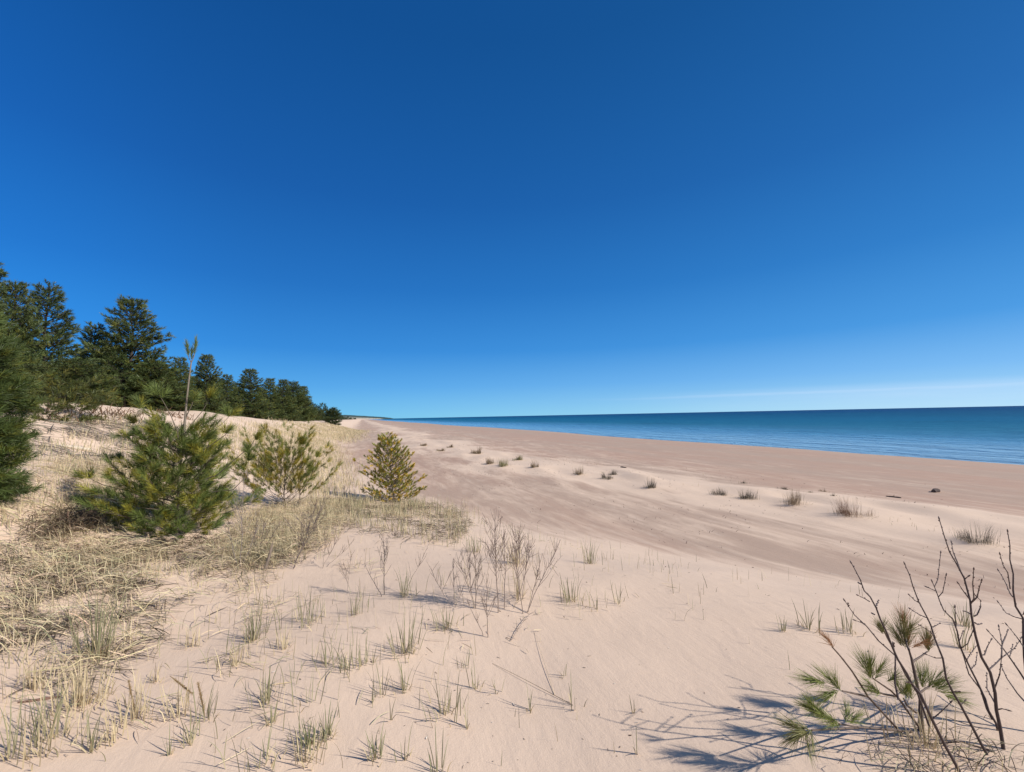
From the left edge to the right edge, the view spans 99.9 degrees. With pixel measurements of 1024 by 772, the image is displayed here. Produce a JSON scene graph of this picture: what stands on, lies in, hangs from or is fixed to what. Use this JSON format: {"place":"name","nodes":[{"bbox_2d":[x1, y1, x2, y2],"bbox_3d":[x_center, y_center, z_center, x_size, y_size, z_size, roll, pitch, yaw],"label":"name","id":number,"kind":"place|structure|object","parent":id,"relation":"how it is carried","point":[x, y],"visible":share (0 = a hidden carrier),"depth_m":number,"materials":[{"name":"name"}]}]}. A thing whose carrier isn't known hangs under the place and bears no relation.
{"place":"outdoors","nodes":[
{"label":"outdoors","id":0,"kind":"place"},
{"bbox_2d":[263,542,272,570],"bbox_3d":[-2.629,1.845,4.633,0.107,0.336,0.048,-1,-4,-8],"label":"broken stump","id":1,"kind":"object","parent":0,"point":[268,558],"visible":0.84,"depth_m":4.63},
{"bbox_2d":[339,552,353,587],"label":"bare shrub","id":2,"kind":"object","parent":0,"point":[345,569],"visible":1,"depth_m":4.01,"materials":[{"name":"brown plant"}]},
{"bbox_2d":[340,415,393,418],"bbox_3d":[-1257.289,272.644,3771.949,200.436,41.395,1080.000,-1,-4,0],"label":"headland","id":3,"kind":"structure","parent":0,"point":[361,417],"depth_m":3637.17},
{"bbox_2d":[0,403,1023,771],"bbox_3d":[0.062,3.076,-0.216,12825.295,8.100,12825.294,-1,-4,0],"label":"sand ground","id":4,"kind":"structure","parent":0,"point":[700,679],"depth_m":3.34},
{"bbox_2d":[0,263,44,374],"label":"pine tree","id":5,"kind":"object","parent":4,"relation":"on","point":[9,311],"visible":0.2,"depth_m":15.27,"materials":[{"name":"green plant"}]},
{"bbox_2d":[0,304,48,505],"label":"bushy pine","id":6,"kind":"object","parent":4,"relation":"on","point":[16,386],"visible":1,"depth_m":5.10,"materials":[{"name":"green plant"}]},
{"bbox_2d":[0,669,52,764],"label":"grass tuft","id":7,"kind":"object","parent":4,"relation":"on","point":[9,743],"visible":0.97,"depth_m":2.00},
{"bbox_2d":[0,278,61,402],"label":"pine tree","id":8,"kind":"object","parent":4,"relation":"on","point":[24,329],"visible":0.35,"depth_m":15.79,"materials":[{"name":"green plant"}]},
{"bbox_2d":[18,696,58,702],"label":"driftwood branch","id":9,"kind":"object","parent":4,"relation":"on","point":[38,699],"visible":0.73,"depth_m":2.38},
{"bbox_2d":[0,641,92,699],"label":"grass tuft","id":10,"kind":"object","parent":4,"relation":"on","point":[35,686],"visible":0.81,"depth_m":2.48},
{"bbox_2d":[3,691,97,770],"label":"grass tuft","id":11,"kind":"object","parent":4,"relation":"on","point":[23,753],"visible":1,"depth_m":1.98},
{"bbox_2d":[13,278,100,402],"bbox_3d":[-21.012,-1.767,19.332,3.848,6.077,4.072,-4,-5,37],"label":"pine tree","id":12,"kind":"object","parent":4,"relation":"on","point":[60,331],"visible":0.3,"depth_m":19.42,"materials":[{"name":"green plant"}]},
{"bbox_2d":[5,674,114,759],"bbox_3d":[-2.245,1.583,2.150,0.392,0.311,0.247,3,-6,-45],"label":"grass tuft","id":13,"kind":"object","parent":4,"relation":"on","point":[57,723],"visible":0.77,"depth_m":2.11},
{"bbox_2d":[6,363,119,424],"bbox_3d":[-12.450,0.363,11.780,2.582,1.782,3.303,1,-5,-29],"label":"bushy pine","id":14,"kind":"object","parent":4,"relation":"on","point":[88,403],"visible":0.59,"depth_m":11.67,"materials":[{"name":"green plant"}]},
{"bbox_2d":[59,444,90,450],"bbox_3d":[-9.574,1.358,9.425,0.519,0.189,0.104,2,-5,-37],"label":"driftwood pole","id":15,"kind":"object","parent":4,"relation":"on","point":[76,448],"visible":0.56,"depth_m":9.41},
{"bbox_2d":[25,358,125,406],"bbox_3d":[-17.194,-0.076,17.000,2.906,2.068,3.204,-2,-4,14],"label":"pine tree","id":16,"kind":"object","parent":4,"relation":"on","point":[75,368],"visible":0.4,"depth_m":16.82,"materials":[{"name":"green plant"}]},
{"bbox_2d":[25,643,138,725],"bbox_3d":[-2.370,1.623,2.397,0.437,0.298,0.422,1,-5,-27],"label":"grass tuft","id":17,"kind":"object","parent":4,"relation":"on","point":[79,691],"visible":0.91,"depth_m":2.37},
{"bbox_2d":[62,707,109,753],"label":"grass tuft","id":18,"kind":"object","parent":4,"relation":"on","point":[91,739],"visible":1,"depth_m":2.04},
{"bbox_2d":[25,581,150,666],"bbox_3d":[-2.754,1.567,2.882,0.519,0.520,0.548,-1,-4,0],"label":"grass tuft","id":19,"kind":"object","parent":4,"relation":"on","point":[109,639],"visible":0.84,"depth_m":2.87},
{"bbox_2d":[68,320,123,395],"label":"pine tree","id":20,"kind":"object","parent":4,"relation":"on","point":[89,337],"visible":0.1,"depth_m":25.29,"materials":[{"name":"green plant"}]},
{"bbox_2d":[70,348,140,388],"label":"pine tree","id":21,"kind":"object","parent":4,"relation":"on","point":[132,369],"visible":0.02,"depth_m":34.15,"materials":[{"name":"green plant"}]},
{"bbox_2d":[27,399,194,424],"bbox_3d":[-14.238,1.038,16.526,3.009,1.032,13.190,1,-4,-25],"label":"dead scrub","id":22,"kind":"object","parent":4,"relation":"on","point":[121,412],"visible":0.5,"depth_m":13.83,"materials":[{"name":"brown plant"}]},
{"bbox_2d":[100,696,140,748],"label":"grass tuft","id":23,"kind":"object","parent":4,"relation":"on","point":[113,736],"visible":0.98,"depth_m":2.09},
{"bbox_2d":[91,664,174,736],"bbox_3d":[-2.014,1.636,2.264,0.343,0.250,0.335,-1,-4,0],"label":"grass tuft","id":24,"kind":"object","parent":4,"relation":"on","point":[133,715],"visible":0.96,"depth_m":2.27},
{"bbox_2d":[81,294,190,409],"bbox_3d":[-22.681,-1.742,25.262,6.536,7.278,6.448,-5,-5,41],"label":"pine tree","id":25,"kind":"object","parent":4,"relation":"on","point":[130,344],"visible":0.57,"depth_m":24.86,"materials":[{"name":"green plant"}]},
{"bbox_2d":[146,664,162,681],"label":"grass tuft","id":26,"kind":"object","parent":4,"relation":"on","point":[158,674],"visible":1,"depth_m":2.61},
{"bbox_2d":[104,362,206,411],"bbox_3d":[-20.614,0.142,25.189,4.540,3.148,4.119,0,-4,-19],"label":"pine tree","id":27,"kind":"object","parent":4,"relation":"on","point":[171,378],"visible":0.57,"depth_m":24.66,"materials":[{"name":"green plant"}]},
{"bbox_2d":[67,335,266,539],"bbox_3d":[-4.656,0.649,5.924,2.474,2.671,2.000,-5,-5,43],"label":"young pine","id":28,"kind":"object","parent":4,"relation":"on","point":[146,460],"visible":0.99,"depth_m":5.51,"materials":[{"name":"green plant"}]},
{"bbox_2d":[161,727,174,755],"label":"grass tuft","id":29,"kind":"object","parent":4,"relation":"on","point":[170,751],"visible":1,"depth_m":2.02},
{"bbox_2d":[150,671,207,722],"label":"grass tuft","id":30,"kind":"object","parent":4,"relation":"on","point":[188,691],"visible":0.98,"depth_m":2.30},
{"bbox_2d":[0,508,364,696],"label":"matted straw","id":31,"kind":"object","parent":4,"relation":"on","point":[89,573],"visible":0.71,"depth_m":3.87,"materials":[{"name":"beige plant"}]},
{"bbox_2d":[164,356,203,410],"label":"pine tree","id":32,"kind":"object","parent":4,"relation":"on","point":[177,363],"visible":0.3,"depth_m":36.11,"materials":[{"name":"green plant"}]},
{"bbox_2d":[172,702,205,747],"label":"grass tuft","id":33,"kind":"object","parent":4,"relation":"on","point":[190,739],"visible":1,"depth_m":2.08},
{"bbox_2d":[179,626,206,649],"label":"grass tuft","id":34,"kind":"object","parent":4,"relation":"on","point":[187,641],"visible":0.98,"depth_m":3.08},
{"bbox_2d":[188,680,219,725],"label":"grass tuft","id":35,"kind":"object","parent":4,"relation":"on","point":[202,701],"visible":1,"depth_m":2.26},
{"bbox_2d":[190,354,232,413],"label":"pine tree","id":36,"kind":"object","parent":4,"relation":"on","point":[213,405],"visible":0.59,"depth_m":38.98,"materials":[{"name":"green plant"}]},
{"bbox_2d":[202,377,239,409],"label":"pine tree","id":37,"kind":"object","parent":4,"relation":"on","point":[223,387],"visible":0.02,"depth_m":56.53,"materials":[{"name":"green plant"}]},
{"bbox_2d":[220,374,243,416],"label":"pine tree","id":38,"kind":"object","parent":4,"relation":"on","point":[230,398],"visible":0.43,"depth_m":43.85,"materials":[{"name":"green plant"}]},
{"bbox_2d":[226,643,246,668],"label":"grass tuft","id":39,"kind":"object","parent":4,"relation":"on","point":[238,661],"visible":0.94,"depth_m":2.78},
{"bbox_2d":[221,468,264,566],"bbox_3d":[-2.956,1.458,4.705,0.447,1.094,0.316,-1,-4,0],"label":"bare shrub","id":40,"kind":"object","parent":4,"relation":"on","point":[241,523],"visible":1,"depth_m":4.71,"materials":[{"name":"brown plant"}]},
{"bbox_2d":[224,368,277,418],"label":"pine tree","id":41,"kind":"object","parent":4,"relation":"on","point":[258,407],"visible":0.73,"depth_m":48.01,"materials":[{"name":"green plant"}]},
{"bbox_2d":[234,603,275,647],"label":"grass tuft","id":42,"kind":"object","parent":4,"relation":"on","point":[251,634],"visible":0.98,"depth_m":3.10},
{"bbox_2d":[247,511,279,554],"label":"bare shrub","id":43,"kind":"object","parent":4,"relation":"on","point":[254,532],"visible":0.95,"depth_m":5.04,"materials":[{"name":"brown plant"}]},
{"bbox_2d":[230,720,299,771],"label":"grass tuft","id":44,"kind":"object","parent":4,"relation":"on","point":[268,747],"visible":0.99,"depth_m":1.95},
{"bbox_2d":[238,655,295,708],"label":"grass tuft","id":45,"kind":"object","parent":4,"relation":"on","point":[268,691],"visible":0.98,"depth_m":2.38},
{"bbox_2d":[259,687,281,726],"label":"grass tuft","id":46,"kind":"object","parent":4,"relation":"on","point":[272,719],"visible":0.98,"depth_m":2.23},
{"bbox_2d":[252,378,289,420],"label":"pine tree","id":47,"kind":"object","parent":4,"relation":"on","point":[274,396],"visible":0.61,"depth_m":63.67,"materials":[{"name":"green plant"}]},
{"bbox_2d":[263,627,294,655],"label":"grass tuft","id":48,"kind":"object","parent":4,"relation":"on","point":[282,645],"visible":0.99,"depth_m":2.96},
{"bbox_2d":[215,417,343,504],"bbox_3d":[-4.221,1.443,8.020,2.070,1.755,2.363,-1,-4,0],"label":"young pine","id":49,"kind":"object","parent":4,"relation":"on","point":[280,454],"visible":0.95,"depth_m":8.01,"materials":[{"name":"green plant"}]},
{"bbox_2d":[270,379,302,420],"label":"pine tree","id":50,"kind":"object","parent":4,"relation":"on","point":[290,408],"visible":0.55,"depth_m":69.10,"materials":[{"name":"green plant"}]},
{"bbox_2d":[278,380,313,421],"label":"pine tree","id":51,"kind":"object","parent":4,"relation":"on","point":[299,395],"visible":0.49,"depth_m":82.59,"materials":[{"name":"green plant"}]},
{"bbox_2d":[268,721,328,770],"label":"grass tuft","id":52,"kind":"object","parent":4,"relation":"on","point":[299,757],"visible":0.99,"depth_m":1.98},
{"bbox_2d":[248,398,354,419],"bbox_3d":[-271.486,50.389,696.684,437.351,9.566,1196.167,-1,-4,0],"label":"distant woods","id":53,"kind":"object","parent":4,"relation":"on","point":[341,418],"visible":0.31,"depth_m":200.26,"materials":[{"name":"plant"}]},
{"bbox_2d":[273,587,330,633],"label":"grass tuft","id":54,"kind":"object","parent":4,"relation":"on","point":[302,614],"visible":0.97,"depth_m":3.36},
{"bbox_2d":[285,665,325,711],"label":"grass tuft","id":55,"kind":"object","parent":4,"relation":"on","point":[306,693],"visible":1,"depth_m":2.38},
{"bbox_2d":[283,496,330,568],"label":"bare shrub","id":56,"kind":"object","parent":4,"relation":"on","point":[317,516],"visible":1,"depth_m":4.79,"materials":[{"name":"brown plant"}]},
{"bbox_2d":[294,386,321,420],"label":"pine tree","id":57,"kind":"object","parent":4,"relation":"on","point":[308,405],"visible":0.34,"depth_m":85.59,"materials":[{"name":"green plant"}]},
{"bbox_2d":[286,702,333,759],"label":"grass tuft","id":58,"kind":"object","parent":4,"relation":"on","point":[308,738],"visible":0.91,"depth_m":2.08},
{"bbox_2d":[311,633,345,671],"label":"grass tuft","id":59,"kind":"object","parent":4,"relation":"on","point":[325,660],"visible":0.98,"depth_m":2.74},
{"bbox_2d":[319,701,339,737],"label":"grass tuft","id":60,"kind":"object","parent":4,"relation":"on","point":[329,728],"visible":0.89,"depth_m":2.14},
{"bbox_2d":[322,406,341,424],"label":"round shrub","id":61,"kind":"object","parent":4,"relation":"on","point":[333,413],"visible":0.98,"depth_m":92.84,"materials":[{"name":"green plant"}]},
{"bbox_2d":[316,526,353,565],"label":"bare shrub","id":62,"kind":"object","parent":4,"relation":"on","point":[333,546],"visible":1,"depth_m":4.72,"materials":[{"name":"brown plant"}]},
{"bbox_2d":[331,641,352,676],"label":"grass tuft","id":63,"kind":"object","parent":4,"relation":"on","point":[344,665],"visible":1,"depth_m":2.68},
{"bbox_2d":[347,586,369,615],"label":"grass tuft","id":64,"kind":"object","parent":4,"relation":"on","point":[358,604],"visible":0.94,"depth_m":3.46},
{"bbox_2d":[350,632,377,669],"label":"grass tuft","id":65,"kind":"object","parent":4,"relation":"on","point":[359,656],"visible":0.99,"depth_m":2.74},
{"bbox_2d":[359,723,385,766],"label":"grass tuft","id":66,"kind":"object","parent":4,"relation":"on","point":[374,748],"visible":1,"depth_m":2.01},
{"bbox_2d":[365,660,390,697],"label":"grass tuft","id":67,"kind":"object","parent":4,"relation":"on","point":[380,684],"visible":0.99,"depth_m":2.47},
{"bbox_2d":[365,536,391,596],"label":"bare shrub","id":68,"kind":"object","parent":4,"relation":"on","point":[384,549],"visible":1,"depth_m":3.88,"materials":[{"name":"brown plant"}]},
{"bbox_2d":[352,431,427,501],"bbox_3d":[-3.211,2.142,11.393,2.046,1.925,1.629,-1,-4,0],"label":"young pine","id":69,"kind":"object","parent":4,"relation":"on","point":[383,473],"visible":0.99,"depth_m":11.25,"materials":[{"name":"green plant"}]},
{"bbox_2d":[391,654,411,694],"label":"grass tuft","id":70,"kind":"object","parent":4,"relation":"on","point":[402,684],"visible":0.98,"depth_m":2.52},
{"bbox_2d":[381,605,424,663],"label":"grass tuft","id":71,"kind":"object","parent":4,"relation":"on","point":[409,644],"visible":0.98,"depth_m":2.89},
{"bbox_2d":[394,723,413,761],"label":"grass tuft","id":72,"kind":"object","parent":4,"relation":"on","point":[405,750],"visible":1,"depth_m":2.00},
{"bbox_2d":[395,567,419,596],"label":"grass tuft","id":73,"kind":"object","parent":4,"relation":"on","point":[403,592],"visible":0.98,"depth_m":3.80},
{"bbox_2d":[427,729,453,771],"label":"grass tuft","id":74,"kind":"object","parent":4,"relation":"on","point":[442,766],"visible":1,"depth_m":1.94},
{"bbox_2d":[420,670,466,727],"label":"grass tuft","id":75,"kind":"object","parent":4,"relation":"on","point":[448,705],"visible":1,"depth_m":2.32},
{"bbox_2d":[428,605,463,632],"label":"grass tuft","id":76,"kind":"object","parent":4,"relation":"on","point":[446,628],"visible":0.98,"depth_m":3.24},
{"bbox_2d":[427,558,467,606],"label":"bare shrub","id":77,"kind":"object","parent":4,"relation":"on","point":[448,577],"visible":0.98,"depth_m":3.64,"materials":[{"name":"brown plant"}]},
{"bbox_2d":[455,544,484,608],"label":"bare shrub","id":78,"kind":"object","parent":4,"relation":"on","point":[471,562],"visible":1,"depth_m":3.59,"materials":[{"name":"brown plant"}]},
{"bbox_2d":[464,658,485,691],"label":"grass tuft","id":79,"kind":"object","parent":4,"relation":"on","point":[473,684],"visible":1,"depth_m":2.55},
{"bbox_2d":[466,536,485,553],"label":"grass tuft","id":80,"kind":"object","parent":4,"relation":"on","point":[476,546],"visible":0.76,"depth_m":5.21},
{"bbox_2d":[467,573,497,634],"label":"bare shrub","id":81,"kind":"object","parent":4,"relation":"on","point":[482,600],"visible":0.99,"depth_m":3.13,"materials":[{"name":"brown plant"}]},
{"bbox_2d":[0,409,988,771],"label":"dune grass","id":82,"kind":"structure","parent":4,"relation":"on","point":[346,505],"depth_m":6.14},
{"bbox_2d":[479,509,511,612],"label":"bare shrub","id":83,"kind":"object","parent":4,"relation":"on","point":[495,542],"visible":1,"depth_m":3.53,"materials":[{"name":"brown plant"}]},
{"bbox_2d":[497,460,508,466],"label":"grass clump","id":84,"kind":"object","parent":4,"relation":"on","point":[502,464],"visible":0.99,"depth_m":19.29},
{"bbox_2d":[496,537,527,568],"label":"grass tuft","id":85,"kind":"object","parent":4,"relation":"on","point":[514,559],"visible":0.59,"depth_m":4.54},
{"bbox_2d":[6,463,1021,770],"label":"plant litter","id":86,"kind":"object","parent":4,"relation":"on","point":[590,655],"visible":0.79,"depth_m":2.77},
{"bbox_2d":[502,568,532,600],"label":"grass tuft","id":87,"kind":"object","parent":4,"relation":"on","point":[517,592],"visible":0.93,"depth_m":3.70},
{"bbox_2d":[12,499,1023,771],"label":"dead thatch","id":88,"kind":"object","parent":4,"relation":"on","point":[56,523],"visible":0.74,"depth_m":4.58,"materials":[{"name":"beige plant"}]},
{"bbox_2d":[505,524,534,599],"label":"bare shrub","id":89,"kind":"object","parent":4,"relation":"on","point":[519,549],"visible":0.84,"depth_m":3.69,"materials":[{"name":"brown plant"}]},
{"bbox_2d":[525,683,536,712],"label":"grass tuft","id":90,"kind":"object","parent":4,"relation":"on","point":[529,701],"visible":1,"depth_m":2.34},
{"bbox_2d":[503,523,561,612],"bbox_3d":[0.169,1.489,3.500,0.506,0.726,0.348,-1,-4,0],"label":"bare shrub","id":91,"kind":"object","parent":4,"relation":"on","point":[516,556],"visible":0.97,"depth_m":3.51,"materials":[{"name":"brown plant"}]},
{"bbox_2d":[559,577,585,607],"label":"grass tuft","id":92,"kind":"object","parent":4,"relation":"on","point":[568,597],"visible":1,"depth_m":3.60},
{"bbox_2d":[560,688,586,710],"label":"grass tuft","id":93,"kind":"object","parent":4,"relation":"on","point":[570,696],"visible":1,"depth_m":2.35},
{"bbox_2d":[580,540,597,563],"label":"grass tuft","id":94,"kind":"object","parent":4,"relation":"on","point":[589,556],"visible":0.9,"depth_m":4.72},
{"bbox_2d":[586,590,597,610],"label":"grass tuft","id":95,"kind":"object","parent":4,"relation":"on","point":[596,602],"visible":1,"depth_m":3.46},
{"bbox_2d":[610,581,625,604],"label":"grass tuft","id":96,"kind":"object","parent":4,"relation":"on","point":[620,592],"visible":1,"depth_m":3.56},
{"bbox_2d":[644,477,656,488],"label":"grass clump","id":97,"kind":"object","parent":4,"relation":"on","point":[651,485],"visible":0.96,"depth_m":13.55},
{"bbox_2d":[710,487,727,495],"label":"grass clump","id":98,"kind":"object","parent":4,"relation":"on","point":[719,492],"visible":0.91,"depth_m":12.51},
{"bbox_2d":[421,449,1023,588],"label":"beach wrack","id":99,"kind":"object","parent":4,"relation":"on","point":[716,516],"visible":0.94,"depth_m":10.34,"materials":[{"name":"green plant"}]},
{"bbox_2d":[732,489,757,499],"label":"grass clump","id":100,"kind":"object","parent":4,"relation":"on","point":[747,496],"visible":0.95,"depth_m":11.90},
{"bbox_2d":[776,616,786,631],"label":"grass tuft","id":101,"kind":"object","parent":4,"relation":"on","point":[783,629],"visible":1,"depth_m":3.03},
{"bbox_2d":[780,489,809,505],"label":"grass clump","id":102,"kind":"object","parent":4,"relation":"on","point":[797,497],"visible":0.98,"depth_m":10.95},
{"bbox_2d":[792,601,822,634],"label":"grass tuft","id":103,"kind":"object","parent":4,"relation":"on","point":[807,621],"visible":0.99,"depth_m":3.06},
{"bbox_2d":[834,608,865,636],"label":"grass tuft","id":104,"kind":"object","parent":4,"relation":"on","point":[843,627],"visible":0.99,"depth_m":3.00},
{"bbox_2d":[830,497,875,518],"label":"grass clump","id":105,"kind":"object","parent":4,"relation":"on","point":[847,511],"visible":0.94,"depth_m":9.53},
{"bbox_2d":[766,600,980,769],"bbox_3d":[1.683,1.368,1.975,1.371,0.616,0.256,1,-4,-25],"label":"pine seedling","id":106,"kind":"object","parent":4,"relation":"on","point":[798,730],"visible":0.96,"depth_m":1.96,"materials":[{"name":"green plant"}]},
{"bbox_2d":[859,687,998,771],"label":"grass tuft","id":107,"kind":"object","parent":4,"relation":"on","point":[925,740],"visible":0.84,"depth_m":1.99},
{"bbox_2d":[843,516,1023,771],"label":"bare shrub","id":108,"kind":"object","parent":4,"relation":"on","point":[998,725],"visible":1,"depth_m":1.95,"materials":[{"name":"brown plant"}]},
{"bbox_2d":[948,601,975,628],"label":"grass tuft","id":109,"kind":"object","parent":4,"relation":"on","point":[966,623],"visible":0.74,"depth_m":3.10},
{"bbox_2d":[950,615,975,652],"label":"grass tuft","id":110,"kind":"object","parent":4,"relation":"on","point":[956,638],"visible":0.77,"depth_m":2.78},
{"bbox_2d":[950,519,1000,547],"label":"grass clump","id":111,"kind":"object","parent":4,"relation":"on","point":[984,540],"visible":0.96,"depth_m":7.45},
{"bbox_2d":[0,0,1023,417],"label":"sky","id":112,"kind":"structure","parent":0,"point":[381,208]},
{"bbox_2d":[368,406,1023,464],"bbox_3d":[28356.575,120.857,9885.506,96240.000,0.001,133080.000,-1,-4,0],"label":"lake water","id":113,"kind":"structure","parent":0,"point":[991,434],"depth_m":89.52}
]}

